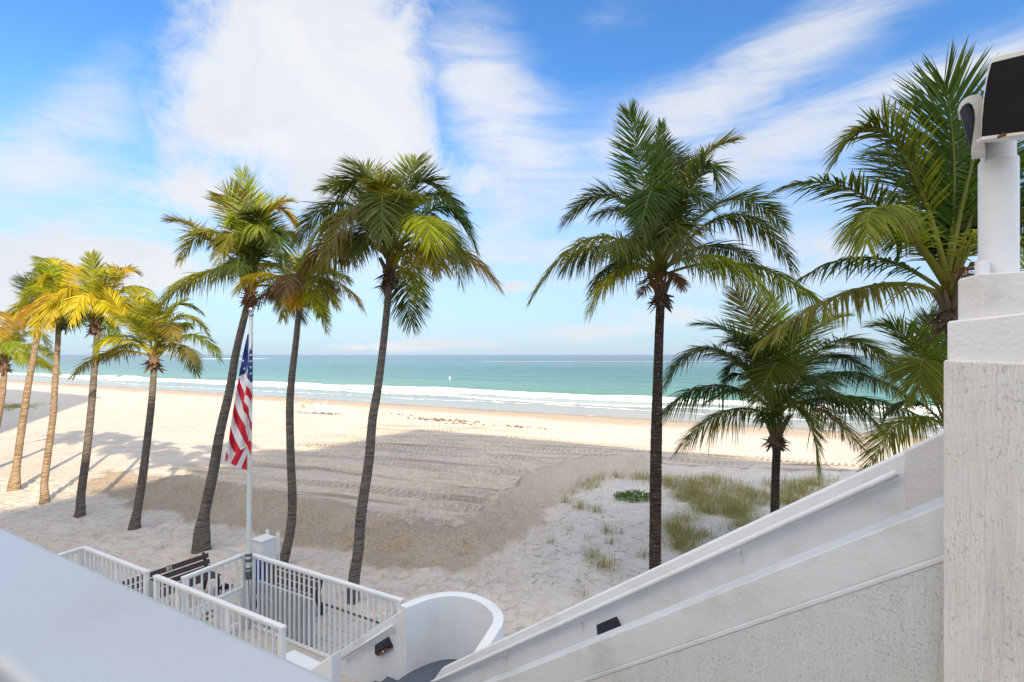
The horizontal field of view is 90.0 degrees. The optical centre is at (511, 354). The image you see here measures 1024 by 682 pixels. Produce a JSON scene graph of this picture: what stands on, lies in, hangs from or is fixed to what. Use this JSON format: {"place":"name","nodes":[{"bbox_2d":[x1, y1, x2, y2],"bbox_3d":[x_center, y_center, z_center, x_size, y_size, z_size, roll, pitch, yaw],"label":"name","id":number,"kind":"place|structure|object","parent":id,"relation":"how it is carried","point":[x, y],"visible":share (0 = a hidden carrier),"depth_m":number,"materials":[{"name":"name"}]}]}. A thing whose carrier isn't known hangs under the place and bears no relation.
{"place":"outdoors","nodes":[
{"label":"outdoors","id":0,"kind":"place"},
{"bbox_2d":[4,401,57,410],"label":"dune grass","id":1,"kind":"structure","parent":0,"point":[14,405],"depth_m":53.42,"materials":[{"name":"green plant"}]},
{"bbox_2d":[256,557,270,594],"bbox_3d":[-5.841,5.106,11.845,0.430,0.748,0.410,0,0,29],"label":"waste bin","id":2,"kind":"object","parent":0,"point":[260,571],"visible":0.08,"depth_m":11.68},
{"bbox_2d":[180,585,378,681],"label":"paving","id":3,"kind":"structure","parent":0,"point":[291,647],"depth_m":10.19,"materials":[{"name":"tile"}]},
{"bbox_2d":[83,546,149,595],"bbox_3d":[-7.806,4.800,10.060,2.478,1.600,0.085,0,0,29],"label":"picket fence","id":4,"kind":"object","parent":3,"relation":"on","point":[88,552],"visible":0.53,"depth_m":10.00,"materials":[{"name":"paint"}]},
{"bbox_2d":[119,552,220,597],"bbox_3d":[-7.372,5.040,11.028,0.686,0.860,1.850,0,0,29],"label":"park bench","id":5,"kind":"object","parent":3,"relation":"on","point":[205,562],"visible":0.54,"depth_m":11.34,"materials":[{"name":"wood"}]},
{"bbox_2d":[181,552,245,631],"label":"picket gate","id":6,"kind":"structure","parent":3,"relation":"on","point":[239,592],"depth_m":9.91,"materials":[{"name":"paint"}]},
{"bbox_2d":[153,574,286,658],"bbox_3d":[-4.919,4.800,8.420,3.608,1.600,0.085,0,0,29],"label":"picket fence","id":7,"kind":"object","parent":3,"relation":"on","point":[233,608],"visible":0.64,"depth_m":8.28,"materials":[{"name":"paint"}]},
{"bbox_2d":[245,307,253,629],"bbox_3d":[-5.241,2.328,10.210,0.174,6.546,0.132,0,0,0],"label":"flagpole","id":8,"kind":"object","parent":3,"relation":"on","point":[248,568],"visible":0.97,"depth_m":10.18,"materials":[{"name":"metal"}]},
{"bbox_2d":[225,334,252,469],"bbox_3d":[-5.369,0.934,10.165,0.542,2.709,0.308,0,0,0],"label":"flag","id":9,"kind":"object","parent":8,"relation":"attached to","point":[241,415],"visible":1,"depth_m":10.14,"materials":[{"name":"multicoloured fabric"}]},
{"bbox_2d":[252,529,279,583],"bbox_3d":[-5.734,4.840,11.905,0.468,1.360,0.430,0,0,29],"label":"bin shelter","id":10,"kind":"object","parent":3,"relation":"on","point":[263,544],"visible":0.57,"depth_m":11.84,"materials":[{"name":"paint"}]},
{"bbox_2d":[259,580,312,599],"bbox_3d":[-4.406,4.989,9.909,1.640,0.903,0.025,0,0,29],"label":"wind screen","id":11,"kind":"object","parent":3,"relation":"on","point":[287,590],"visible":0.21,"depth_m":9.85,"materials":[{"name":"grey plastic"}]},
{"bbox_2d":[256,559,324,626],"bbox_3d":[-4.782,5.040,10.909,1.620,0.860,0.686,0,0,29],"label":"park bench","id":12,"kind":"object","parent":3,"relation":"on","point":[306,594],"visible":0.43,"depth_m":10.74,"materials":[{"name":"metal"}]},
{"bbox_2d":[286,650,319,669],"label":"plinth","id":13,"kind":"structure","parent":3,"relation":"on","point":[301,659],"depth_m":7.98,"materials":[{"name":"white concrete"}]},
{"bbox_2d":[310,650,340,681],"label":"stair side wall","id":14,"kind":"structure","parent":3,"relation":"on","point":[329,667],"depth_m":7.07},
{"bbox_2d":[251,553,403,657],"bbox_3d":[-3.517,4.800,9.339,3.970,1.600,0.085,0,0,29],"label":"picket fence","id":15,"kind":"object","parent":3,"relation":"on","point":[387,597],"visible":0.75,"depth_m":9.40,"materials":[{"name":"paint"}]},
{"bbox_2d":[341,610,402,681],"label":"stair side wall","id":16,"kind":"structure","parent":3,"relation":"on","point":[365,664],"depth_m":8.37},
{"bbox_2d":[341,624,394,661],"bbox_3d":[-2.383,4.739,8.415,1.169,0.926,0.090,0,0,29],"label":"handrail","id":17,"kind":"object","parent":16,"relation":"attached to","point":[368,641],"visible":0.97,"depth_m":8.36,"materials":[{"name":"metal"}]},
{"bbox_2d":[375,636,392,655],"bbox_3d":[-2.087,4.710,8.249,0.386,0.348,0.091,0,0,29],"label":"wall lamp","id":18,"kind":"object","parent":16,"relation":"attached to","point":[383,646],"visible":1,"depth_m":8.22,"materials":[{"name":"black plastic"}]},
{"bbox_2d":[374,677,396,681],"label":"stair flight","id":19,"kind":"object","parent":3,"relation":"on","point":[388,679],"visible":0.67,"depth_m":8.15,"materials":[{"name":"paint"}]},
{"bbox_2d":[0,380,931,637],"bbox_3d":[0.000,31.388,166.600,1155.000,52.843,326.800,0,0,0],"label":"beach","id":20,"kind":"structure","parent":0,"point":[454,507],"depth_m":20.91,"materials":[{"name":"beige sand"}]},
{"bbox_2d":[6,263,53,491],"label":"palm tree","id":21,"kind":"object","parent":20,"relation":"on","point":[14,483],"visible":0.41,"depth_m":20.73,"materials":[{"name":"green plant"}]},
{"bbox_2d":[0,309,61,425],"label":"palm tree","id":22,"kind":"object","parent":20,"relation":"on","point":[8,343],"visible":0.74,"depth_m":23.97,"materials":[{"name":"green plant"}]},
{"bbox_2d":[13,255,127,504],"bbox_3d":[-16.547,0.868,19.392,3.797,9.506,3.387,0,0,45],"label":"palm tree","id":23,"kind":"object","parent":20,"relation":"on","point":[54,277],"visible":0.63,"depth_m":19.01,"materials":[{"name":"green plant"}]},
{"bbox_2d":[58,546,85,565],"bbox_3d":[-9.057,4.800,10.357,0.085,1.600,0.789,0,0,22],"label":"picket fence","id":24,"kind":"object","parent":20,"relation":"on","point":[72,551],"visible":0.19,"depth_m":10.52,"materials":[{"name":"paint"}]},
{"bbox_2d":[44,249,164,517],"bbox_3d":[-14.116,0.983,17.700,3.164,9.334,4.643,0,0,-43],"label":"palm tree","id":25,"kind":"object","parent":20,"relation":"on","point":[88,293],"visible":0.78,"depth_m":17.40,"materials":[{"name":"yellow plant"}]},
{"bbox_2d":[68,285,223,530],"bbox_3d":[-11.475,1.631,16.192,4.956,7.990,3.090,0,0,0],"label":"palm tree","id":26,"kind":"object","parent":20,"relation":"on","point":[162,331],"visible":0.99,"depth_m":16.10,"materials":[{"name":"green plant"}]},
{"bbox_2d":[219,582,232,589],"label":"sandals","id":27,"kind":"object","parent":20,"relation":"on","point":[226,586],"visible":0.64,"depth_m":11.98,"materials":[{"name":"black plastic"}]},
{"bbox_2d":[147,164,320,553],"bbox_3d":[-7.937,0.105,14.549,4.458,11.233,4.439,0,0,-14],"label":"palm tree","id":28,"kind":"object","parent":20,"relation":"on","point":[248,239],"visible":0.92,"depth_m":14.38,"materials":[{"name":"green plant"}]},
{"bbox_2d":[230,249,367,562],"bbox_3d":[-5.713,1.308,13.647,3.007,8.778,4.069,0,0,-44],"label":"palm tree","id":29,"kind":"object","parent":20,"relation":"on","point":[297,293],"visible":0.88,"depth_m":13.41,"materials":[{"name":"green plant"}]},
{"bbox_2d":[299,402,321,412],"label":"beach lounger","id":30,"kind":"object","parent":20,"relation":"on","point":[302,405],"visible":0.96,"depth_m":48.45,"materials":[{"name":"white plastic"}]},
{"bbox_2d":[315,403,337,414],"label":"beach lounger","id":31,"kind":"object","parent":20,"relation":"on","point":[318,406],"visible":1,"depth_m":47.85,"materials":[{"name":"white plastic"}]},
{"bbox_2d":[323,402,345,413],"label":"beach lounger","id":32,"kind":"object","parent":20,"relation":"on","point":[325,404],"visible":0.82,"depth_m":48.46,"materials":[{"name":"white plastic"}]},
{"bbox_2d":[322,602,378,623],"bbox_3d":[-3.651,5.520,10.957,6.100,0.140,0.045,0,0,29],"label":"paving edging","id":33,"kind":"object","parent":20,"relation":"on","point":[354,614],"visible":0.07,"depth_m":10.78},
{"bbox_2d":[289,149,505,604],"bbox_3d":[-2.656,0.320,11.446,5.033,10.723,4.244,0,0,0],"label":"palm tree","id":34,"kind":"object","parent":20,"relation":"on","point":[394,207],"visible":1,"depth_m":11.29,"materials":[{"name":"green plant"}]},
{"bbox_2d":[396,659,458,681],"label":"stair landing","id":35,"kind":"object","parent":20,"relation":"on","point":[429,672],"visible":0.41,"depth_m":8.10,"materials":[{"name":"paint"}]},
{"bbox_2d":[400,591,503,675],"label":"curved wall","id":36,"kind":"structure","parent":20,"relation":"on","point":[447,625],"depth_m":8.33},
{"bbox_2d":[384,413,545,428],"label":"seaweed","id":37,"kind":"object","parent":20,"relation":"on","point":[460,421],"visible":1,"depth_m":43.56,"materials":[{"name":"brown plant"}]},
{"bbox_2d":[538,532,554,544],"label":"grass tuft","id":38,"kind":"object","parent":20,"relation":"on","point":[549,541],"visible":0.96,"depth_m":14.80,"materials":[{"name":"green plant"}]},
{"bbox_2d":[558,492,575,506],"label":"grass tuft","id":39,"kind":"object","parent":20,"relation":"on","point":[566,498],"visible":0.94,"depth_m":18.99,"materials":[{"name":"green plant"}]},
{"bbox_2d":[568,497,596,510],"bbox_3d":[2.572,5.231,18.123,1.400,0.485,1.546,0,0,-17],"label":"grass tuft","id":40,"kind":"object","parent":20,"relation":"on","point":[578,507],"visible":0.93,"depth_m":18.21,"materials":[{"name":"green plant"}]},
{"bbox_2d":[569,579,597,598],"bbox_3d":[1.540,5.205,11.473,0.922,0.450,0.847,0,0,-19],"label":"grass tuft","id":41,"kind":"object","parent":20,"relation":"on","point":[583,594],"visible":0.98,"depth_m":11.49,"materials":[{"name":"green plant"}]},
{"bbox_2d":[531,489,648,584],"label":"twigs","id":42,"kind":"object","parent":20,"relation":"on","point":[580,545],"visible":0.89,"depth_m":14.34,"materials":[{"name":"brown plant"}]},
{"bbox_2d":[573,543,607,559],"bbox_3d":[2.089,5.088,13.421,1.257,0.493,1.210,0,0,31],"label":"grass tuft","id":43,"kind":"object","parent":20,"relation":"on","point":[592,554],"visible":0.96,"depth_m":13.49,"materials":[{"name":"green plant"}]},
{"bbox_2d":[585,503,606,512],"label":"grass tuft","id":44,"kind":"object","parent":20,"relation":"on","point":[594,508],"visible":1,"depth_m":17.40,"materials":[{"name":"green plant"}]},
{"bbox_2d":[577,544,622,582],"bbox_3d":[2.306,5.074,12.762,1.351,0.568,2.090,0,0,0],"label":"grass tuft","id":45,"kind":"object","parent":20,"relation":"on","point":[601,565],"visible":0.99,"depth_m":12.86,"materials":[{"name":"green plant"}]},
{"bbox_2d":[588,518,622,535],"bbox_3d":[2.836,5.144,15.413,1.089,0.419,1.201,0,0,0],"label":"grass tuft","id":46,"kind":"object","parent":20,"relation":"on","point":[606,529],"visible":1,"depth_m":15.44,"materials":[{"name":"green plant"}]},
{"bbox_2d":[599,535,622,547],"bbox_3d":[2.801,5.178,14.548,0.978,0.380,0.672,0,0,36],"label":"grass tuft","id":47,"kind":"object","parent":20,"relation":"on","point":[610,543],"visible":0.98,"depth_m":14.45,"materials":[{"name":"green plant"}]},
{"bbox_2d":[604,467,630,478],"bbox_3d":[4.807,5.212,22.840,1.380,0.576,1.550,0,0,-24],"label":"grass tuft","id":48,"kind":"object","parent":20,"relation":"on","point":[615,476],"visible":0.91,"depth_m":22.80,"materials":[{"name":"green plant"}]},
{"bbox_2d":[613,489,649,502],"bbox_3d":[4.474,5.176,18.833,1.598,0.429,1.137,0,0,0],"label":"beach shrub","id":49,"kind":"object","parent":20,"relation":"on","point":[624,495],"visible":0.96,"depth_m":18.74,"materials":[{"name":"green plant"}]},
{"bbox_2d":[633,547,648,559],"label":"grass tuft","id":50,"kind":"object","parent":20,"relation":"on","point":[644,556],"visible":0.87,"depth_m":13.77,"materials":[{"name":"green plant"}]},
{"bbox_2d":[526,97,839,569],"bbox_3d":[3.799,-0.234,12.538,6.954,11.472,4.671,0,0,-29],"label":"palm tree","id":51,"kind":"object","parent":20,"relation":"on","point":[658,210],"visible":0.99,"depth_m":11.97,"materials":[{"name":"green plant"}]},
{"bbox_2d":[435,431,943,681],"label":"stair wall","id":52,"kind":"structure","parent":20,"relation":"on","point":[919,469],"depth_m":4.52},
{"bbox_2d":[596,616,620,634],"bbox_3d":[1.026,2.928,5.465,0.333,0.296,0.081,0,0,43],"label":"wall lamp","id":53,"kind":"object","parent":52,"relation":"attached to","point":[608,625],"visible":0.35,"depth_m":5.46,"materials":[{"name":"black plastic"}]},
{"bbox_2d":[430,469,899,681],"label":"handrail","id":54,"kind":"object","parent":52,"relation":"attached to","point":[853,492],"visible":1,"depth_m":4.71,"materials":[{"name":"metal"}]},
{"bbox_2d":[561,463,845,556],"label":"dune grass","id":55,"kind":"structure","parent":20,"relation":"on","point":[674,530],"depth_m":18.81,"materials":[{"name":"green plant"}]},
{"bbox_2d":[483,496,943,681],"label":"stair wall","id":56,"kind":"structure","parent":20,"relation":"on","point":[865,604],"depth_m":2.92,"materials":[{"name":"paint"}]},
{"bbox_2d":[662,281,938,512],"bbox_3d":[7.876,1.670,13.753,8.183,7.711,3.973,0,0,0],"label":"palm tree","id":57,"kind":"object","parent":20,"relation":"on","point":[762,372],"visible":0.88,"depth_m":13.77,"materials":[{"name":"green plant"}]},
{"bbox_2d":[746,35,1023,359],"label":"palm tree","id":58,"kind":"object","parent":20,"relation":"on","point":[939,234],"visible":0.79,"depth_m":7.49,"materials":[{"name":"green plant"}]},
{"bbox_2d":[851,303,946,472],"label":"palm tree","id":59,"kind":"object","parent":20,"relation":"on","point":[925,368],"visible":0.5,"depth_m":10.73,"materials":[{"name":"green plant"}]},
{"bbox_2d":[0,355,943,435],"bbox_3d":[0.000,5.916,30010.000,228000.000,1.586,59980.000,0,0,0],"label":"sea","id":60,"kind":"structure","parent":0,"point":[609,385],"depth_m":125.91,"materials":[{"name":"liquid"}]},
{"bbox_2d":[0,0,1023,354],"label":"sky","id":61,"kind":"structure","parent":0,"point":[116,116],"materials":[{"name":"blue"}]},
{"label":"apartment building","id":62,"kind":"object","parent":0,"visible":0},
{"bbox_2d":[0,528,333,681],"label":"balcony parapet","id":63,"kind":"structure","parent":62,"relation":"attached to","point":[63,619],"depth_m":0.82,"materials":[{"name":"paint"}]},
{"label":"ground","id":64,"kind":"structure","parent":0,"visible":0},
{"bbox_2d":[944,261,1023,681],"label":"pillar","id":65,"kind":"structure","parent":64,"relation":"on","point":[984,502],"depth_m":2.36,"materials":[{"name":"paint"}]},
{"bbox_2d":[957,49,1023,272],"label":"lamp post","id":66,"kind":"object","parent":65,"relation":"on","point":[993,121],"visible":0.9,"depth_m":2.56,"materials":[{"name":"paint"}]}
]}

